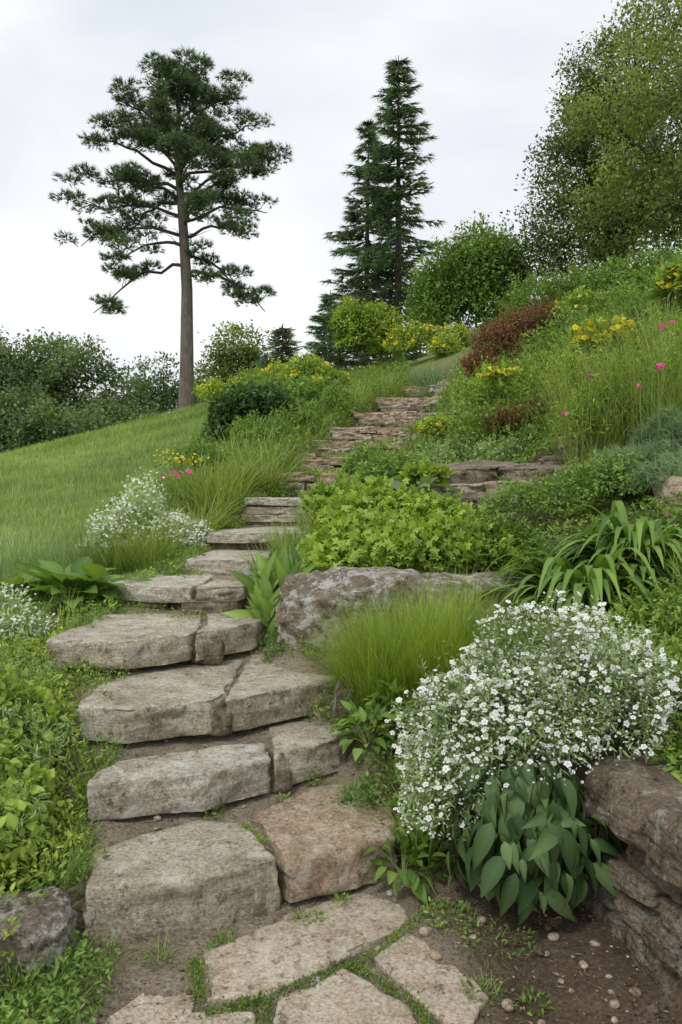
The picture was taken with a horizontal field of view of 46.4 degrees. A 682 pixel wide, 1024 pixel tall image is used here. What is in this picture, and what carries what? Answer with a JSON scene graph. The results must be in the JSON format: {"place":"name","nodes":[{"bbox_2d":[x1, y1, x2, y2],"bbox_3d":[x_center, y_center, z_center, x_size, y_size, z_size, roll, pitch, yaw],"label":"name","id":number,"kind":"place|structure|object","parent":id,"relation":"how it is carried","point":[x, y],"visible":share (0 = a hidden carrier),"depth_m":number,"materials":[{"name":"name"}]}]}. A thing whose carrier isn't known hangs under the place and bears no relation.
{"place":"outdoors","nodes":[
{"label":"outdoors","id":0,"kind":"place"},
{"bbox_2d":[0,585,117,966],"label":"weed grass","id":1,"kind":"structure","parent":0,"point":[52,862],"depth_m":3.49,"materials":[{"name":"green plant"}]},
{"bbox_2d":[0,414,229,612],"bbox_3d":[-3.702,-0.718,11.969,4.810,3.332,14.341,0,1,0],"label":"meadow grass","id":2,"kind":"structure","parent":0,"point":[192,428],"depth_m":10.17,"materials":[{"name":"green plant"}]},
{"bbox_2d":[0,324,681,1023],"bbox_3d":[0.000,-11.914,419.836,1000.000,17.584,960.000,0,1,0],"label":"ground terrain","id":3,"kind":"structure","parent":0,"point":[588,1002],"depth_m":2.96,"materials":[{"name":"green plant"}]},
{"bbox_2d":[0,677,58,892],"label":"mint patch","id":4,"kind":"object","parent":3,"relation":"on","point":[9,818],"visible":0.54,"depth_m":3.09,"materials":[{"name":"green plant"}]},
{"bbox_2d":[0,575,60,654],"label":"gypsophila","id":5,"kind":"object","parent":3,"relation":"on","point":[20,622],"visible":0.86,"depth_m":4.97,"materials":[{"name":"white plant"}]},
{"bbox_2d":[0,596,72,714],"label":"sedum","id":6,"kind":"object","parent":3,"relation":"on","point":[4,645],"visible":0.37,"depth_m":4.48,"materials":[{"name":"green plant"}]},
{"bbox_2d":[0,886,77,991],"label":"boulder","id":7,"kind":"object","parent":3,"relation":"on","point":[41,930],"visible":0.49,"depth_m":2.58,"materials":[{"name":"stone"}]},
{"bbox_2d":[0,657,79,842],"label":"lady mantle","id":8,"kind":"object","parent":3,"relation":"on","point":[10,691],"visible":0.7,"depth_m":3.64,"materials":[{"name":"green plant"}]},
{"bbox_2d":[0,604,92,984],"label":"leafy ground cover","id":9,"kind":"object","parent":3,"relation":"on","point":[10,873],"visible":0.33,"depth_m":3.11,"materials":[{"name":"green plant"}]},
{"bbox_2d":[0,643,86,870],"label":"feathery herb","id":10,"kind":"object","parent":9,"relation":"on","point":[58,739],"visible":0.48,"depth_m":3.50,"materials":[{"name":"green plant"}]},
{"bbox_2d":[0,924,116,1023],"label":"ground cover plant","id":11,"kind":"object","parent":3,"relation":"on","point":[11,1015],"visible":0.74,"depth_m":2.44,"materials":[{"name":"green plant"}]},
{"bbox_2d":[3,516,129,570],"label":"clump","id":12,"kind":"object","parent":3,"relation":"on","point":[55,555],"visible":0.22,"depth_m":6.84,"materials":[{"name":"green plant"}]},
{"bbox_2d":[6,556,126,612],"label":"hosta plant","id":13,"kind":"object","parent":3,"relation":"on","point":[52,572],"visible":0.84,"depth_m":5.60,"materials":[{"name":"green plant"}]},
{"bbox_2d":[35,505,172,575],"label":"clump","id":14,"kind":"object","parent":3,"relation":"on","point":[114,562],"visible":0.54,"depth_m":6.80,"materials":[{"name":"green plant"}]},
{"bbox_2d":[0,323,215,452],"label":"distant forest","id":15,"kind":"object","parent":3,"relation":"on","point":[52,410],"visible":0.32,"depth_m":57.52,"materials":[{"name":"green plant"}]},
{"bbox_2d":[0,399,226,615],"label":"lawn grass","id":16,"kind":"structure","parent":3,"relation":"on","point":[133,426],"depth_m":14.95,"materials":[{"name":"green plant"}]},
{"bbox_2d":[46,613,201,668],"bbox_3d":[-1.254,0.778,4.908,0.812,0.165,1.058,0,1,0],"label":"stone step","id":17,"kind":"object","parent":3,"relation":"on","point":[114,641],"visible":0.85,"depth_m":4.53,"materials":[{"name":"grey stone"}]},
{"bbox_2d":[72,467,213,559],"bbox_3d":[-1.842,0.003,7.554,1.368,1.015,1.306,0,1,0],"label":"gypsophila","id":18,"kind":"object","parent":3,"relation":"on","point":[143,510],"visible":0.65,"depth_m":7.28,"materials":[{"name":"white plant"}]},
{"bbox_2d":[97,501,204,572],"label":"clump","id":19,"kind":"object","parent":3,"relation":"on","point":[160,552],"visible":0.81,"depth_m":6.77,"materials":[{"name":"green plant"}]},
{"bbox_2d":[76,659,242,743],"bbox_3d":[-0.929,0.991,4.300,0.718,0.169,1.141,0,1,0],"label":"stone step","id":20,"kind":"object","parent":3,"relation":"on","point":[162,702],"visible":0.88,"depth_m":3.88,"materials":[{"name":"grey stone"}]},
{"bbox_2d":[108,572,212,602],"bbox_3d":[-1.322,0.555,5.935,0.696,0.121,0.986,0,1,0],"label":"stone step","id":21,"kind":"object","parent":3,"relation":"on","point":[172,589],"visible":0.72,"depth_m":5.58,"materials":[{"name":"grey stone"}]},
{"bbox_2d":[48,45,293,409],"bbox_3d":[-6.754,-11.097,31.691,9.772,14.387,7.492,0,1,0],"label":"pine tree","id":22,"kind":"object","parent":3,"relation":"on","point":[167,135],"visible":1,"depth_m":31.11,"materials":[{"name":"green plant"}]},
{"bbox_2d":[87,743,270,820],"bbox_3d":[-0.691,1.200,3.564,0.882,0.168,0.369,-1,2,-27],"label":"stone step","id":23,"kind":"object","parent":3,"relation":"on","point":[202,780],"visible":0.99,"depth_m":3.43,"materials":[{"name":"grey stone"}]},
{"bbox_2d":[104,974,255,1023],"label":"flagstone","id":24,"kind":"object","parent":3,"relation":"on","point":[146,1011],"visible":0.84,"depth_m":2.42,"materials":[{"name":"beige stone"}]},
{"bbox_2d":[83,819,280,943],"bbox_3d":[-0.655,1.442,3.096,0.720,0.272,0.538,-1,1,-26],"label":"stone step","id":25,"kind":"object","parent":3,"relation":"on","point":[194,877],"visible":0.96,"depth_m":2.92,"materials":[{"name":"grey stone"}]},
{"bbox_2d":[120,438,298,521],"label":"arching grass","id":26,"kind":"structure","parent":3,"relation":"on","point":[210,479],"depth_m":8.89,"materials":[{"name":"green plant"}]},
{"bbox_2d":[87,602,334,792],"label":"wedge stones","id":27,"kind":"object","parent":3,"relation":"on","point":[213,655],"visible":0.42,"depth_m":3.91,"materials":[{"name":"grey stone"}]},
{"bbox_2d":[180,597,245,616],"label":"stone step","id":28,"kind":"object","parent":3,"relation":"on","point":[208,606],"visible":0.54,"depth_m":5.35,"materials":[{"name":"grey stone"}]},
{"bbox_2d":[196,579,249,599],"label":"stone step","id":29,"kind":"object","parent":3,"relation":"on","point":[216,589],"visible":0.87,"depth_m":5.46,"materials":[{"name":"grey stone"}]},
{"bbox_2d":[191,364,260,401],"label":"yellow flower shrub","id":30,"kind":"object","parent":3,"relation":"on","point":[212,386],"visible":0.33,"depth_m":21.86,"materials":[{"name":"green plant"}]},
{"bbox_2d":[185,550,270,575],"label":"stone step","id":31,"kind":"object","parent":3,"relation":"on","point":[212,562],"visible":0.72,"depth_m":6.30,"materials":[{"name":"grey stone"}]},
{"bbox_2d":[195,614,262,660],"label":"stone step","id":32,"kind":"object","parent":3,"relation":"on","point":[235,635],"visible":0.8,"depth_m":4.88,"materials":[{"name":"grey stone"}]},
{"bbox_2d":[194,318,274,401],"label":"broadleaf tree","id":33,"kind":"object","parent":3,"relation":"on","point":[224,358],"visible":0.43,"depth_m":43.19,"materials":[{"name":"green plant"}]},
{"bbox_2d":[99,355,413,519],"bbox_3d":[-1.181,-2.581,19.343,6.902,5.013,21.202,0,1,0],"label":"groundcover","id":34,"kind":"object","parent":3,"relation":"on","point":[384,368],"visible":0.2,"depth_m":16.20,"materials":[{"name":"green plant"}]},
{"bbox_2d":[206,527,306,542],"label":"stone step","id":35,"kind":"object","parent":3,"relation":"on","point":[224,536],"visible":0.62,"depth_m":7.28,"materials":[{"name":"grey stone"}]},
{"bbox_2d":[154,386,360,476],"bbox_3d":[-0.944,-1.437,13.218,1.355,2.041,6.709,0,1,19],"label":"green shrub","id":36,"kind":"object","parent":3,"relation":"on","point":[291,418],"visible":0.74,"depth_m":12.24,"materials":[{"name":"green plant"}]},
{"bbox_2d":[200,377,320,447],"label":"dark shrub","id":37,"kind":"object","parent":3,"relation":"on","point":[238,401],"visible":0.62,"depth_m":13.59,"materials":[{"name":"green plant"}]},
{"bbox_2d":[200,419,334,496],"bbox_3d":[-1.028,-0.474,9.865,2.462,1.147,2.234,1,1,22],"label":"arching grass","id":38,"kind":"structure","parent":3,"relation":"on","point":[274,478],"depth_m":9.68,"materials":[{"name":"green plant"}]},
{"bbox_2d":[221,540,316,636],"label":"broadleaf plant","id":39,"kind":"object","parent":3,"relation":"on","point":[265,602],"visible":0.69,"depth_m":5.16,"materials":[{"name":"green plant"}]},
{"bbox_2d":[240,497,309,524],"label":"stone step","id":40,"kind":"object","parent":3,"relation":"on","point":[261,515],"visible":0.52,"depth_m":8.47,"materials":[{"name":"grey stone"}]},
{"bbox_2d":[0,489,554,1023],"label":"edge weeds","id":41,"kind":"object","parent":3,"relation":"on","point":[82,857],"visible":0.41,"depth_m":3.50,"materials":[{"name":"green plant"}]},
{"bbox_2d":[250,324,310,370],"bbox_3d":[-1.927,-4.667,25.820,2.680,2.877,2.624,0,1,0],"label":"conifer","id":42,"kind":"object","parent":3,"relation":"on","point":[286,341],"visible":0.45,"depth_m":25.79,"materials":[{"name":"green plant"}]},
{"bbox_2d":[225,654,336,731],"bbox_3d":[-0.294,0.983,4.592,0.591,0.178,1.359,0,1,0],"label":"stone step","id":43,"kind":"object","parent":3,"relation":"on","point":[250,693],"visible":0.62,"depth_m":4.17,"materials":[{"name":"grey stone"}]},
{"bbox_2d":[221,368,351,427],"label":"green shrub","id":44,"kind":"object","parent":3,"relation":"on","point":[310,390],"visible":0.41,"depth_m":16.32,"materials":[{"name":"green plant"}]},
{"bbox_2d":[199,893,407,1004],"bbox_3d":[-0.072,1.536,2.877,1.034,0.053,0.358,-1,2,-42],"label":"flagstone","id":45,"kind":"object","parent":3,"relation":"on","point":[275,955],"visible":0.8,"depth_m":2.78,"materials":[{"name":"beige stone"}]},
{"bbox_2d":[257,351,353,389],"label":"yellow flower shrub","id":46,"kind":"object","parent":3,"relation":"on","point":[295,367],"visible":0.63,"depth_m":19.02,"materials":[{"name":"green plant"}]},
{"bbox_2d":[267,720,352,786],"bbox_3d":[-0.152,1.181,4.039,0.443,0.167,0.716,0,1,-10],"label":"stone step","id":47,"kind":"object","parent":3,"relation":"on","point":[302,748],"visible":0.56,"depth_m":3.85,"materials":[{"name":"grey stone"}]},
{"bbox_2d":[175,819,445,1023],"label":"joint moss","id":48,"kind":"object","parent":3,"relation":"on","point":[196,970],"visible":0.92,"depth_m":2.56,"materials":[{"name":"green plant"}]},
{"bbox_2d":[252,784,397,902],"bbox_3d":[-0.053,1.384,3.442,0.648,0.180,0.700,-1,1,-24],"label":"stone step","id":49,"kind":"object","parent":3,"relation":"on","point":[319,847],"visible":0.8,"depth_m":3.19,"materials":[{"name":"brown stone"}]},
{"bbox_2d":[304,290,361,372],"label":"spruce tree","id":50,"kind":"object","parent":3,"relation":"on","point":[323,307],"visible":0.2,"depth_m":44.50,"materials":[{"name":"green plant"}]},
{"bbox_2d":[256,385,427,497],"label":"step weeds","id":51,"kind":"object","parent":3,"relation":"on","point":[282,494],"visible":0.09,"depth_m":10.80,"materials":[{"name":"green plant"}]},
{"bbox_2d":[273,969,416,1023],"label":"flagstone","id":52,"kind":"object","parent":3,"relation":"on","point":[346,997],"visible":1,"depth_m":2.45,"materials":[{"name":"beige stone"}]},
{"bbox_2d":[274,566,427,651],"bbox_3d":[0.084,0.643,5.020,0.974,0.586,0.731,0,1,7],"label":"boulder","id":53,"kind":"object","parent":3,"relation":"on","point":[317,587],"visible":0.6,"depth_m":4.74,"materials":[{"name":"stone"}]},
{"bbox_2d":[305,116,419,372],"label":"spruce tree","id":54,"kind":"object","parent":3,"relation":"on","point":[348,235],"visible":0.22,"depth_m":41.33,"materials":[{"name":"green plant"}]},
{"bbox_2d":[326,295,403,362],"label":"gold shrub","id":55,"kind":"object","parent":3,"relation":"on","point":[353,320],"visible":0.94,"depth_m":24.46,"materials":[{"name":"green plant"}]},
{"bbox_2d":[327,693,408,760],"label":"broadleaf seedling","id":56,"kind":"object","parent":3,"relation":"on","point":[378,712],"visible":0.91,"depth_m":3.77,"materials":[{"name":"green plant"}]},
{"bbox_2d":[79,623,659,1023],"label":"pebbles","id":57,"kind":"object","parent":3,"relation":"on","point":[540,950],"visible":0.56,"depth_m":2.71,"materials":[{"name":"stone"}]},
{"bbox_2d":[328,426,416,442],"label":"stone step","id":58,"kind":"object","parent":3,"relation":"on","point":[347,432],"visible":0.47,"depth_m":14.29,"materials":[{"name":"beige stone"}]},
{"bbox_2d":[352,412,422,427],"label":"stone step","id":59,"kind":"object","parent":3,"relation":"on","point":[380,419],"visible":0.51,"depth_m":15.89,"materials":[{"name":"beige stone"}]},
{"bbox_2d":[327,55,453,369],"bbox_3d":[2.680,-13.961,39.986,7.493,17.355,7.484,1,2,36],"label":"spruce tree","id":60,"kind":"object","parent":3,"relation":"on","point":[397,237],"visible":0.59,"depth_m":39.14,"materials":[{"name":"green plant"}]},
{"bbox_2d":[254,561,548,734],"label":"ornamental grass","id":61,"kind":"object","parent":3,"relation":"on","point":[367,657],"depth_m":4.19,"materials":[{"name":"green plant"}]},
{"bbox_2d":[321,751,488,899],"bbox_3d":[0.369,1.261,3.280,0.750,0.400,0.692,-1,1,-25],"label":"grass tuft","id":62,"kind":"object","parent":3,"relation":"on","point":[426,841],"visible":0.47,"depth_m":3.24,"materials":[{"name":"green plant"}]},
{"bbox_2d":[363,812,448,904],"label":"broadleaf seedling","id":63,"kind":"object","parent":3,"relation":"on","point":[419,889],"visible":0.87,"depth_m":3.13,"materials":[{"name":"green plant"}]},
{"bbox_2d":[375,397,441,415],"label":"stone step","id":64,"kind":"object","parent":3,"relation":"on","point":[402,405],"visible":0.32,"depth_m":17.54,"materials":[{"name":"beige stone"}]},
{"bbox_2d":[297,470,525,573],"bbox_3d":[0.476,0.113,6.281,1.760,0.905,2.267,0,1,0],"label":"geranium","id":65,"kind":"object","parent":3,"relation":"on","point":[360,526],"visible":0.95,"depth_m":5.59,"materials":[{"name":"green plant"}]},
{"bbox_2d":[365,319,475,362],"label":"yellow flower shrub","id":66,"kind":"object","parent":3,"relation":"on","point":[441,341],"visible":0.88,"depth_m":23.61,"materials":[{"name":"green plant"}]},
{"bbox_2d":[374,934,488,1023],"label":"flagstone","id":67,"kind":"object","parent":3,"relation":"on","point":[410,964],"visible":0.83,"depth_m":2.58,"materials":[{"name":"beige stone"}]},
{"bbox_2d":[412,411,454,438],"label":"yellow flower shrub","id":68,"kind":"object","parent":3,"relation":"on","point":[436,424],"visible":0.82,"depth_m":9.89,"materials":[{"name":"green plant"}]},
{"bbox_2d":[351,616,560,836],"bbox_3d":[0.519,0.995,4.010,1.018,0.734,1.499,0,1,0],"label":"groundcover","id":69,"kind":"object","parent":3,"relation":"on","point":[381,775],"visible":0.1,"depth_m":3.64,"materials":[{"name":"green plant"}]},
{"bbox_2d":[396,210,535,339],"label":"round shrub","id":70,"kind":"object","parent":3,"relation":"on","point":[470,278],"visible":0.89,"depth_m":26.87,"materials":[{"name":"green plant"}]},
{"bbox_2d":[417,460,525,501],"bbox_3d":[1.276,-0.307,7.638,1.226,0.424,1.011,0,1,0],"label":"rock ledge","id":71,"kind":"object","parent":3,"relation":"on","point":[470,477],"visible":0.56,"depth_m":7.26,"materials":[{"name":"stone"}]},
{"bbox_2d":[415,432,536,463],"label":"green shrub","id":72,"kind":"object","parent":3,"relation":"on","point":[444,454],"visible":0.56,"depth_m":8.44,"materials":[{"name":"green plant"}]},
{"bbox_2d":[420,572,544,623],"bbox_3d":[0.849,0.619,5.063,0.863,0.449,0.641,0,1,-9],"label":"boulder","id":73,"kind":"object","parent":3,"relation":"on","point":[443,577],"visible":0.18,"depth_m":4.81,"materials":[{"name":"stone"}]},
{"bbox_2d":[359,412,620,492],"bbox_3d":[1.436,-0.661,8.893,2.729,1.198,2.642,0,1,0],"label":"groundcover","id":74,"kind":"object","parent":3,"relation":"on","point":[531,450],"visible":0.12,"depth_m":8.14,"materials":[{"name":"green plant"}]},
{"bbox_2d":[308,445,681,573],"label":"groundcover","id":75,"kind":"object","parent":3,"relation":"on","point":[651,498],"visible":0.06,"depth_m":5.76,"materials":[{"name":"green plant"}]},
{"bbox_2d":[335,438,441,492],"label":"green shrub","id":76,"kind":"object","parent":75,"relation":"on","point":[383,463],"visible":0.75,"depth_m":7.44,"materials":[{"name":"green plant"}]},
{"bbox_2d":[393,458,458,486],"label":"shrub","id":77,"kind":"object","parent":75,"relation":"on","point":[414,472],"visible":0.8,"depth_m":6.89,"materials":[{"name":"green plant"}]},
{"bbox_2d":[441,340,593,447],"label":"green shrub","id":78,"kind":"object","parent":3,"relation":"on","point":[523,383],"visible":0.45,"depth_m":9.30,"materials":[{"name":"green plant"}]},
{"bbox_2d":[460,294,576,384],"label":"red leaf shrub","id":79,"kind":"object","parent":3,"relation":"on","point":[529,320],"visible":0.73,"depth_m":12.77,"materials":[{"name":"red plant"}]},
{"bbox_2d":[426,746,621,925],"bbox_3d":[0.738,1.190,3.006,0.697,0.564,0.586,-1,1,-25],"label":"hosta plant","id":80,"kind":"object","parent":3,"relation":"on","point":[533,836],"visible":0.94,"depth_m":2.84,"materials":[{"name":"green plant"}]},
{"bbox_2d":[483,462,567,492],"bbox_3d":[2.085,-0.262,7.319,1.657,0.511,1.023,0,1,0],"label":"rock ledge","id":81,"kind":"object","parent":3,"relation":"on","point":[526,470],"visible":0.16,"depth_m":7.14,"materials":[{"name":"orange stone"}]},
{"bbox_2d":[479,391,572,438],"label":"russet herbs","id":82,"kind":"object","parent":3,"relation":"on","point":[505,414],"visible":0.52,"depth_m":8.83,"materials":[{"name":"red plant"}]},
{"bbox_2d":[373,291,681,472],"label":"groundcover","id":83,"kind":"object","parent":3,"relation":"on","point":[422,444],"visible":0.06,"depth_m":10.49,"materials":[{"name":"green plant"}]},
{"bbox_2d":[565,312,646,359],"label":"yellow flower shrub","id":84,"kind":"object","parent":83,"relation":"on","point":[571,331],"visible":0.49,"depth_m":8.80,"materials":[{"name":"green plant"}]},
{"bbox_2d":[644,252,681,309],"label":"yellow flower shrub","id":85,"kind":"object","parent":83,"relation":"on","point":[670,273],"visible":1,"depth_m":6.42,"materials":[{"name":"green plant"}]},
{"bbox_2d":[384,590,681,840],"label":"white flower bush","id":86,"kind":"object","parent":3,"relation":"on","point":[485,698],"visible":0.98,"depth_m":3.09,"materials":[{"name":"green plant"}]},
{"bbox_2d":[476,285,605,384],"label":"yellow flower shrub","id":87,"kind":"object","parent":3,"relation":"on","point":[489,372],"visible":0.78,"depth_m":11.59,"materials":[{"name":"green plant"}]},
{"bbox_2d":[470,445,656,570],"bbox_3d":[1.589,-0.036,5.941,1.650,0.920,0.906,0,1,-17],"label":"green shrub","id":88,"kind":"object","parent":3,"relation":"on","point":[578,485],"visible":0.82,"depth_m":5.83,"materials":[{"name":"green plant"}]},
{"bbox_2d":[458,536,681,626],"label":"daylily","id":89,"kind":"object","parent":3,"relation":"on","point":[601,578],"visible":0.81,"depth_m":4.40,"materials":[{"name":"green plant"}]},
{"bbox_2d":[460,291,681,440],"bbox_3d":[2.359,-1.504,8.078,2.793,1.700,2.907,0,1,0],"label":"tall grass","id":90,"kind":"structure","parent":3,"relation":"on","point":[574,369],"depth_m":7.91,"materials":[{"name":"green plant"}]},
{"bbox_2d":[488,235,681,327],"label":"green shrub","id":91,"kind":"object","parent":3,"relation":"on","point":[558,288],"visible":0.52,"depth_m":17.32,"materials":[{"name":"green plant"}]},
{"bbox_2d":[490,491,681,771],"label":"groundcover","id":92,"kind":"object","parent":3,"relation":"on","point":[659,508],"visible":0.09,"depth_m":4.39,"materials":[{"name":"green plant"}]},
{"bbox_2d":[496,267,681,453],"bbox_3d":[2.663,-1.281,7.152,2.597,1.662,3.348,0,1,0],"label":"tall grass","id":93,"kind":"structure","parent":3,"relation":"on","point":[629,429],"depth_m":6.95,"materials":[{"name":"green plant"}]},
{"bbox_2d":[498,0,681,289],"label":"broadleaf tree","id":94,"kind":"object","parent":3,"relation":"on","point":[577,156],"visible":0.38,"depth_m":26.07,"materials":[{"name":"green plant"}]},
{"bbox_2d":[515,574,681,782],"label":"green shrub","id":95,"kind":"object","parent":3,"relation":"on","point":[635,612],"visible":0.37,"depth_m":3.80,"materials":[{"name":"green plant"}]},
{"bbox_2d":[520,246,681,356],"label":"green shrub","id":96,"kind":"object","parent":3,"relation":"on","point":[567,323],"visible":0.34,"depth_m":11.67,"materials":[{"name":"green plant"}]},
{"bbox_2d":[528,500,681,584],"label":"daylily","id":97,"kind":"object","parent":3,"relation":"on","point":[612,534],"visible":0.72,"depth_m":4.62,"materials":[{"name":"green plant"}]},
{"bbox_2d":[542,0,681,265],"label":"broadleaf tree","id":98,"kind":"object","parent":3,"relation":"on","point":[642,176],"visible":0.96,"depth_m":18.86,"materials":[{"name":"green plant"}]},
{"bbox_2d":[579,754,681,1000],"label":"dry stone wall","id":99,"kind":"structure","parent":3,"relation":"on","point":[636,804],"depth_m":2.68,"materials":[{"name":"grey stone"}]},
{"bbox_2d":[583,402,681,494],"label":"juniper shrub","id":100,"kind":"object","parent":3,"relation":"on","point":[663,452],"visible":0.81,"depth_m":6.00,"materials":[{"name":"green plant"}]},
{"bbox_2d":[601,0,681,105],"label":"broadleaf tree","id":101,"kind":"object","parent":3,"relation":"on","point":[674,68],"visible":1,"depth_m":14.31,"materials":[{"name":"green plant"}]},
{"bbox_2d":[651,476,681,516],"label":"boulder","id":102,"kind":"object","parent":3,"relation":"on","point":[673,485],"visible":0.44,"depth_m":5.54,"materials":[{"name":"beige stone"}]},
{"bbox_2d":[0,0,681,411],"label":"sky","id":103,"kind":"structure","parent":0,"point":[486,68],"materials":[{"name":"white"}]},
{"bbox_2d":[499,336,677,465],"bbox_3d":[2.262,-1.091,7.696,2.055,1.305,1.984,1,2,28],"label":"tall grass","id":104,"kind":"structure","parent":0,"point":[594,439],"depth_m":7.35,"materials":[{"name":"green plant"}]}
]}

